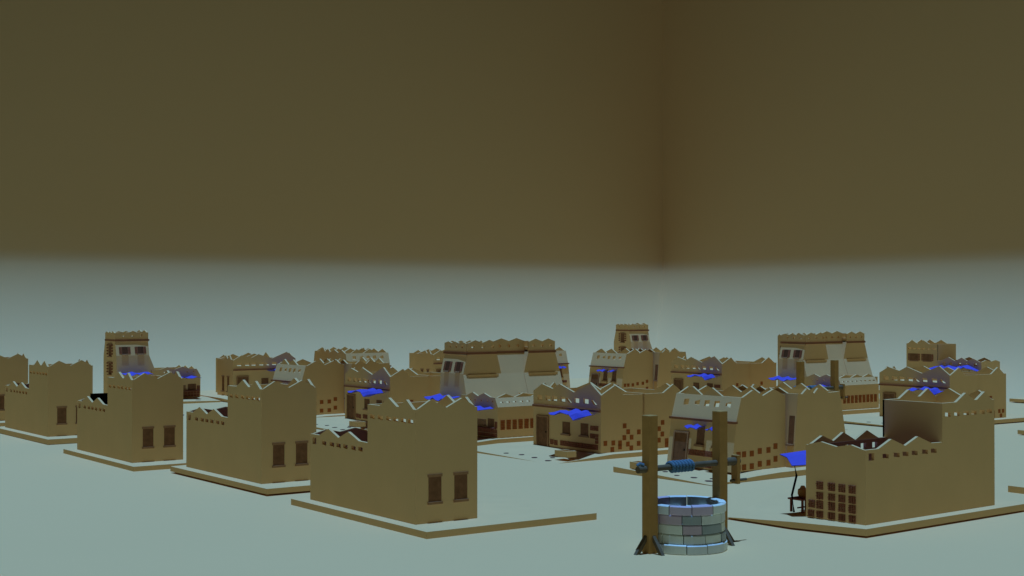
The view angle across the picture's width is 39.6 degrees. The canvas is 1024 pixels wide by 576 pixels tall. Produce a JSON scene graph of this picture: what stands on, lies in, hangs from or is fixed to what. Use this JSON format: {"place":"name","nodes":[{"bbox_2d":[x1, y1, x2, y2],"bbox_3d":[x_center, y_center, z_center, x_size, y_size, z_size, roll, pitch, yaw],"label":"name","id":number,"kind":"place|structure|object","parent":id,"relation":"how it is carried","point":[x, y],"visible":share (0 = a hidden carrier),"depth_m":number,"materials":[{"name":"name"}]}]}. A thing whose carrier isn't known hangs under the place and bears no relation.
{"place":"outdoors","nodes":[
{"label":"outdoors","id":0,"kind":"place"},
{"bbox_2d":[0,353,27,420],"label":"stepped house","id":1,"kind":"structure","parent":0,"point":[14,368],"depth_m":81.02,"materials":[{"name":"brown paint"}]},
{"bbox_2d":[0,394,4,410],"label":"window","id":2,"kind":"structure","parent":1,"relation":"in","point":[1,395],"depth_m":80.70,"materials":[{"name":"brown wood"}]},
{"bbox_2d":[0,426,76,444],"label":"terrace","id":3,"kind":"structure","parent":0,"point":[39,438],"depth_m":71.09,"materials":[{"name":"paint"}]},
{"bbox_2d":[5,359,92,436],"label":"stepped house","id":4,"kind":"structure","parent":0,"point":[43,402],"depth_m":71.76,"materials":[{"name":"brown paint"}]},
{"bbox_2d":[57,406,66,424],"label":"window","id":5,"kind":"structure","parent":4,"relation":"in","point":[61,410],"depth_m":71.28,"materials":[{"name":"brown wood"}]},
{"bbox_2d":[90,393,107,404],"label":"black screen","id":6,"kind":"object","parent":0,"point":[103,397],"visible":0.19,"depth_m":66.01,"materials":[{"name":"black metal"}]},
{"bbox_2d":[63,446,185,471],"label":"terrace","id":7,"kind":"structure","parent":0,"point":[147,466],"depth_m":60.51,"materials":[{"name":"paint"}]},
{"bbox_2d":[77,370,183,462],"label":"stepped house","id":8,"kind":"structure","parent":0,"point":[137,419],"depth_m":60.98,"materials":[{"name":"brown paint"}]},
{"bbox_2d":[142,426,153,448],"bbox_3d":[-15.457,6.354,60.426,0.530,0.930,0.105,0,-1,-36],"label":"window","id":9,"kind":"structure","parent":8,"relation":"in","point":[147,431],"depth_m":60.39,"materials":[{"name":"brown wood"}]},
{"bbox_2d":[163,425,175,447],"bbox_3d":[-14.687,6.359,60.980,0.540,0.930,0.105,0,-1,-36],"label":"window","id":10,"kind":"structure","parent":8,"relation":"in","point":[169,431],"depth_m":60.97,"materials":[{"name":"brown wood"}]},
{"bbox_2d":[103,330,200,396],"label":"tower house","id":11,"kind":"structure","parent":0,"point":[125,352],"depth_m":98.88,"materials":[{"name":"paint"}]},
{"bbox_2d":[106,343,112,356],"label":"window","id":12,"kind":"structure","parent":11,"relation":"in","point":[110,344],"depth_m":98.60,"materials":[{"name":"brown wood"}]},
{"bbox_2d":[106,362,112,374],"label":"window","id":13,"kind":"structure","parent":11,"relation":"in","point":[110,363],"depth_m":98.57,"materials":[{"name":"brown wood"}]},
{"bbox_2d":[119,347,130,354],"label":"window","id":14,"kind":"structure","parent":11,"relation":"in","point":[122,350],"depth_m":98.17,"materials":[{"name":"brown wood"}]},
{"bbox_2d":[135,346,145,354],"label":"window","id":15,"kind":"structure","parent":11,"relation":"in","point":[138,350],"depth_m":98.84,"materials":[{"name":"brown wood"}]},
{"bbox_2d":[188,384,195,389],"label":"window","id":16,"kind":"structure","parent":11,"relation":"in","point":[190,386],"depth_m":100.80,"materials":[{"name":"brown wood"}]},
{"bbox_2d":[183,396,220,403],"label":"terrace","id":17,"kind":"structure","parent":0,"point":[200,399],"depth_m":99.25,"materials":[{"name":"paint"}]},
{"bbox_2d":[186,378,315,483],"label":"stepped house","id":18,"kind":"structure","parent":0,"point":[255,432],"depth_m":53.54,"materials":[{"name":"brown paint"}]},
{"bbox_2d":[272,442,285,467],"bbox_3d":[-8.684,6.211,52.932,0.530,0.930,0.105,0,-1,-36],"label":"window","id":19,"kind":"structure","parent":18,"relation":"in","point":[278,448],"depth_m":52.92,"materials":[{"name":"brown wood"}]},
{"bbox_2d":[295,441,308,465],"bbox_3d":[-7.914,6.216,53.496,0.540,0.930,0.105,0,-1,-36],"label":"window","id":20,"kind":"structure","parent":18,"relation":"in","point":[301,446],"depth_m":53.47,"materials":[{"name":"brown wood"}]},
{"bbox_2d":[216,352,295,395],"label":"courtyard house","id":21,"kind":"structure","parent":0,"point":[233,369],"depth_m":102.68,"materials":[{"name":"beige paint"}]},
{"bbox_2d":[221,375,223,391],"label":"window","id":22,"kind":"structure","parent":21,"relation":"in","point":[222,376],"depth_m":102.69,"materials":[{"name":"brown wood"}]},
{"bbox_2d":[237,376,248,384],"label":"door","id":23,"kind":"structure","parent":21,"relation":"in","point":[239,378],"depth_m":101.84,"materials":[{"name":"brown wood"}]},
{"bbox_2d":[261,378,267,383],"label":"window","id":24,"kind":"structure","parent":21,"relation":"in","point":[263,380],"depth_m":102.90,"materials":[{"name":"brown wood"}]},
{"bbox_2d":[271,357,389,414],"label":"battered house","id":25,"kind":"structure","parent":0,"point":[326,377],"depth_m":85.89,"materials":[{"name":"brown paint"}]},
{"bbox_2d":[316,413,344,417],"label":"terrace","id":26,"kind":"structure","parent":0,"point":[331,415],"depth_m":84.75,"materials":[{"name":"paint"}]},
{"bbox_2d":[316,416,367,430],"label":"terrace","id":27,"kind":"structure","parent":0,"point":[338,423],"depth_m":79.71,"materials":[{"name":"paint"}]},
{"bbox_2d":[349,420,365,426],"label":"planter box","id":28,"kind":"object","parent":27,"relation":"on","point":[356,423],"visible":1,"depth_m":76.70,"materials":[{"name":"paint"}]},
{"bbox_2d":[314,347,390,366],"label":"battered house","id":29,"kind":"structure","parent":0,"point":[333,353],"depth_m":106.38,"materials":[{"name":"brown"}]},
{"bbox_2d":[344,367,440,420],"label":"courtyard house","id":30,"kind":"structure","parent":0,"point":[364,387],"depth_m":79.78,"materials":[{"name":"brown paint"}]},
{"bbox_2d":[346,394,355,419],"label":"door","id":31,"kind":"structure","parent":30,"relation":"in","point":[350,398],"depth_m":81.64,"materials":[{"name":"brown wood"}]},
{"bbox_2d":[363,399,369,409],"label":"window","id":32,"kind":"structure","parent":30,"relation":"in","point":[366,401],"depth_m":80.28,"materials":[{"name":"brown wood"}]},
{"bbox_2d":[310,395,476,524],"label":"stepped house","id":33,"kind":"structure","parent":0,"point":[408,461],"depth_m":44.42,"materials":[{"name":"paint"}]},
{"bbox_2d":[428,473,442,504],"bbox_3d":[-2.369,6.181,43.730,0.530,0.930,0.105,0,-1,-36],"label":"window","id":34,"kind":"structure","parent":33,"relation":"in","point":[434,479],"depth_m":43.71,"materials":[{"name":"brown wood"}]},
{"bbox_2d":[453,471,468,502],"bbox_3d":[-1.595,6.187,44.283,0.540,0.930,0.105,0,-1,-36],"label":"window","id":35,"kind":"structure","parent":33,"relation":"in","point":[460,478],"depth_m":44.27,"materials":[{"name":"brown wood"}]},
{"bbox_2d":[409,348,443,372],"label":"courtyard house","id":36,"kind":"structure","parent":0,"point":[427,360],"depth_m":112.86,"materials":[{"name":"beige concrete"}]},
{"bbox_2d":[291,494,596,538],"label":"terrace","id":37,"kind":"structure","parent":0,"point":[501,512],"depth_m":45.14,"materials":[{"name":"paint"}]},
{"bbox_2d":[424,338,562,437],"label":"tower house","id":38,"kind":"structure","parent":0,"point":[497,382],"depth_m":73.94,"materials":[{"name":"paint"}]},
{"bbox_2d":[443,361,452,371],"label":"window","id":39,"kind":"structure","parent":38,"relation":"in","point":[447,367],"depth_m":74.38,"materials":[{"name":"brown wood"}]},
{"bbox_2d":[454,362,463,372],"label":"window","id":40,"kind":"structure","parent":38,"relation":"in","point":[458,367],"depth_m":73.57,"materials":[{"name":"brown wood"}]},
{"bbox_2d":[488,418,494,427],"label":"window","id":41,"kind":"structure","parent":38,"relation":"in","point":[490,421],"depth_m":70.72,"materials":[{"name":"brown wood"}]},
{"bbox_2d":[477,436,532,445],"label":"terrace","id":42,"kind":"structure","parent":0,"point":[481,440],"depth_m":70.28,"materials":[{"name":"paint"}]},
{"bbox_2d":[0,0,1023,402],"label":"sky","id":43,"kind":"structure","parent":0,"point":[200,186],"depth_m":129.83,"materials":[{"name":"brown"}]},
{"bbox_2d":[0,378,1023,575],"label":"ground","id":44,"kind":"structure","parent":0,"point":[62,513],"depth_m":42.61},
{"bbox_2d":[200,390,227,401],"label":"terrace","id":45,"kind":"structure","parent":44,"relation":"on","point":[210,394],"depth_m":102.52,"materials":[{"name":"paint"}]},
{"bbox_2d":[170,465,309,493],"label":"terrace","id":46,"kind":"structure","parent":44,"relation":"on","point":[284,487],"depth_m":52.99,"materials":[{"name":"paint"}]},
{"bbox_2d":[634,410,746,555],"bbox_3d":[5.159,5.475,40.494,3.854,3.840,2.380,0,-1,-8],"label":"well","id":47,"kind":"object","parent":44,"relation":"on","point":[682,524],"visible":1,"depth_m":39.60,"materials":[{"name":"stone"}]},
{"bbox_2d":[794,360,847,398],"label":"well","id":48,"kind":"object","parent":44,"relation":"on","point":[834,377],"visible":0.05,"depth_m":77.17,"materials":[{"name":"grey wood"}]},
{"bbox_2d":[728,492,1023,535],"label":"terrace","id":49,"kind":"structure","parent":44,"relation":"on","point":[774,510],"depth_m":44.81,"materials":[{"name":"paint"}]},
{"bbox_2d":[780,450,805,511],"bbox_3d":[9.234,6.166,45.468,1.300,2.026,1.360,0,-1,-39],"label":"sunshade","id":50,"kind":"object","parent":49,"relation":"on","point":[798,458],"visible":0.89,"depth_m":45.46,"materials":[{"name":"blue fabric"}]},
{"bbox_2d":[788,496,805,512],"bbox_3d":[9.390,6.950,45.713,0.900,0.450,0.600,0,-1,-39],"label":"table","id":51,"kind":"object","parent":49,"relation":"on","point":[803,502],"visible":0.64,"depth_m":45.55,"materials":[{"name":"brown wood"}]},
{"bbox_2d":[798,485,805,496],"bbox_3d":[9.362,6.541,45.784,0.331,0.370,0.340,0,-1,-39],"label":"clay jar","id":52,"kind":"object","parent":51,"relation":"on","point":[802,491],"visible":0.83,"depth_m":45.66,"materials":[{"name":"brown ceramic"}]},
{"bbox_2d":[843,414,1023,425],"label":"terrace","id":53,"kind":"structure","parent":44,"relation":"on","point":[871,419],"depth_m":82.19,"materials":[{"name":"paint"}]},
{"bbox_2d":[1009,398,1023,402],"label":"terrace","id":54,"kind":"structure","parent":44,"relation":"on","point":[1016,399],"depth_m":98.60,"materials":[{"name":"paint"}]},
{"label":"terrace","id":55,"kind":"object","parent":44,"relation":"on","visible":0},
{"bbox_2d":[555,347,569,387],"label":"battered house","id":56,"kind":"structure","parent":55,"relation":"on","point":[561,357],"depth_m":110.42,"materials":[{"name":"beige"}]},
{"bbox_2d":[477,441,667,463],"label":"terrace","id":57,"kind":"structure","parent":0,"point":[529,450],"depth_m":64.65,"materials":[{"name":"paint"}]},
{"bbox_2d":[555,449,575,457],"bbox_3d":[2.352,7.274,62.526,0.500,0.270,0.900,0,-1,-37],"label":"planter box","id":58,"kind":"object","parent":57,"relation":"on","point":[565,453],"visible":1,"depth_m":62.25,"materials":[{"name":"paint"}]},
{"bbox_2d":[532,382,680,452],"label":"courtyard house","id":59,"kind":"structure","parent":0,"point":[590,417],"depth_m":65.30,"materials":[{"name":"paint"}]},
{"bbox_2d":[536,415,548,446],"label":"door","id":60,"kind":"structure","parent":59,"relation":"in","point":[542,422],"depth_m":67.24,"materials":[{"name":"brown wood"}]},
{"bbox_2d":[560,422,570,435],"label":"window","id":61,"kind":"structure","parent":59,"relation":"in","point":[565,425],"depth_m":65.81,"materials":[{"name":"brown wood"}]},
{"bbox_2d":[578,423,588,437],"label":"window","id":62,"kind":"structure","parent":59,"relation":"in","point":[584,427],"depth_m":64.76,"materials":[{"name":"brown wood"}]},
{"bbox_2d":[614,323,652,351],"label":"tower house","id":63,"kind":"structure","parent":0,"point":[630,336],"depth_m":132.65,"materials":[{"name":"paint"}]},
{"bbox_2d":[619,332,625,342],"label":"window","id":64,"kind":"structure","parent":63,"relation":"in","point":[622,334],"depth_m":132.67,"materials":[{"name":"brown wood"}]},
{"bbox_2d":[632,335,638,340],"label":"window","id":65,"kind":"structure","parent":63,"relation":"in","point":[634,337],"depth_m":132.16,"materials":[{"name":"brown wood"}]},
{"bbox_2d":[641,335,647,340],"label":"window","id":66,"kind":"structure","parent":63,"relation":"in","point":[643,337],"depth_m":132.85,"materials":[{"name":"brown wood"}]},
{"bbox_2d":[589,347,685,389],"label":"battered house","id":67,"kind":"structure","parent":0,"point":[640,368],"depth_m":104.27,"materials":[{"name":"brown"}]},
{"bbox_2d":[591,373,599,386],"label":"door","id":68,"kind":"structure","parent":67,"relation":"in","point":[594,376],"depth_m":104.92,"materials":[{"name":"brown wood"}]},
{"bbox_2d":[602,370,607,381],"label":"window","id":69,"kind":"structure","parent":67,"relation":"in","point":[605,372],"depth_m":104.09,"materials":[{"name":"brown wood"}]},
{"bbox_2d":[610,371,616,381],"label":"window","id":70,"kind":"structure","parent":67,"relation":"in","point":[614,373],"depth_m":103.35,"materials":[{"name":"brown wood"}]},
{"bbox_2d":[653,365,657,381],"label":"window","id":71,"kind":"structure","parent":67,"relation":"in","point":[656,366],"depth_m":104.42,"materials":[{"name":"brown wood"}]},
{"bbox_2d":[613,461,805,485],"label":"terrace","id":72,"kind":"structure","parent":0,"point":[700,476],"depth_m":56.53,"materials":[{"name":"paint"}]},
{"bbox_2d":[630,461,641,468],"bbox_3d":[5.263,7.197,57.675,0.500,0.270,0.900,0,-1,-38],"label":"planter box","id":73,"kind":"object","parent":72,"relation":"on","point":[633,464],"visible":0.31,"depth_m":57.74,"materials":[{"name":"paint"}]},
{"bbox_2d":[671,356,775,390],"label":"courtyard house","id":74,"kind":"structure","parent":0,"point":[722,373],"depth_m":96.66,"materials":[{"name":"brown paint"}]},
{"bbox_2d":[673,378,682,390],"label":"door","id":75,"kind":"structure","parent":74,"relation":"in","point":[678,383],"depth_m":98.19,"materials":[{"name":"brown wood"}]},
{"bbox_2d":[693,382,698,389],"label":"window","id":76,"kind":"structure","parent":74,"relation":"in","point":[696,385],"depth_m":96.74,"materials":[{"name":"brown wood"}]},
{"bbox_2d":[667,382,845,472],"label":"battered house","id":77,"kind":"structure","parent":0,"point":[766,427],"depth_m":58.21,"materials":[{"name":"paint"}]},
{"bbox_2d":[671,430,689,460],"bbox_3d":[6.960,6.627,58.738,0.317,1.429,0.860,0,-1,-38],"label":"door","id":78,"kind":"structure","parent":77,"relation":"in","point":[680,444],"depth_m":58.76,"materials":[{"name":"brown wood"}]},
{"bbox_2d":[694,427,704,446],"bbox_3d":[7.666,6.040,57.939,0.272,0.810,0.490,0,-1,-38],"label":"window","id":79,"kind":"structure","parent":77,"relation":"in","point":[700,432],"depth_m":57.92,"materials":[{"name":"brown wood"}]},
{"bbox_2d":[786,416,794,445],"bbox_3d":[11.426,5.853,58.253,0.271,1.230,0.350,0,-1,-38],"label":"window","id":80,"kind":"structure","parent":77,"relation":"in","point":[791,418],"depth_m":58.24,"materials":[{"name":"brown wood"}]},
{"bbox_2d":[768,331,878,409],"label":"tower house","id":81,"kind":"structure","parent":0,"point":[816,353],"depth_m":92.17,"materials":[{"name":"paint"}]},
{"bbox_2d":[781,349,790,357],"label":"window","id":82,"kind":"structure","parent":81,"relation":"in","point":[785,353],"depth_m":92.62,"materials":[{"name":"brown wood"}]},
{"bbox_2d":[793,350,802,358],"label":"window","id":83,"kind":"structure","parent":81,"relation":"in","point":[797,354],"depth_m":91.79,"materials":[{"name":"brown wood"}]},
{"bbox_2d":[842,408,878,414],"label":"terrace","id":84,"kind":"structure","parent":0,"point":[861,411],"depth_m":89.18,"materials":[{"name":"paint"}]},
{"bbox_2d":[806,388,994,524],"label":"stepped house","id":85,"kind":"structure","parent":0,"point":[930,453],"depth_m":45.07,"materials":[{"name":"brown paint"}]},
{"bbox_2d":[879,366,1005,417],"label":"courtyard house","id":86,"kind":"structure","parent":0,"point":[894,383],"depth_m":82.12,"materials":[{"name":"brown paint"}]},
{"bbox_2d":[883,392,895,398],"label":"door","id":87,"kind":"structure","parent":86,"relation":"in","point":[886,395],"depth_m":83.13,"materials":[{"name":"brown wood"}]},
{"bbox_2d":[906,339,999,371],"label":"tower house","id":88,"kind":"structure","parent":0,"point":[930,354],"depth_m":109.48,"materials":[{"name":"brown"}]},
{"bbox_2d":[908,353,919,361],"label":"window","id":89,"kind":"structure","parent":88,"relation":"in","point":[911,356],"depth_m":110.75,"materials":[{"name":"brown wood"}]},
{"bbox_2d":[921,354,932,361],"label":"window","id":90,"kind":"structure","parent":88,"relation":"in","point":[924,357],"depth_m":109.70,"materials":[{"name":"brown wood"}]},
{"bbox_2d":[1008,484,1023,493],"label":"terrace","id":91,"kind":"structure","parent":0,"point":[1018,488],"depth_m":52.11,"materials":[{"name":"paint"}]},
{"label":"terrace","id":92,"kind":"object","parent":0,"visible":0},
{"bbox_2d":[961,365,978,371],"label":"sunshade","id":93,"kind":"object","parent":92,"relation":"on","point":[969,367],"visible":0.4,"depth_m":105.89,"materials":[{"name":"blue fabric"}]}
]}

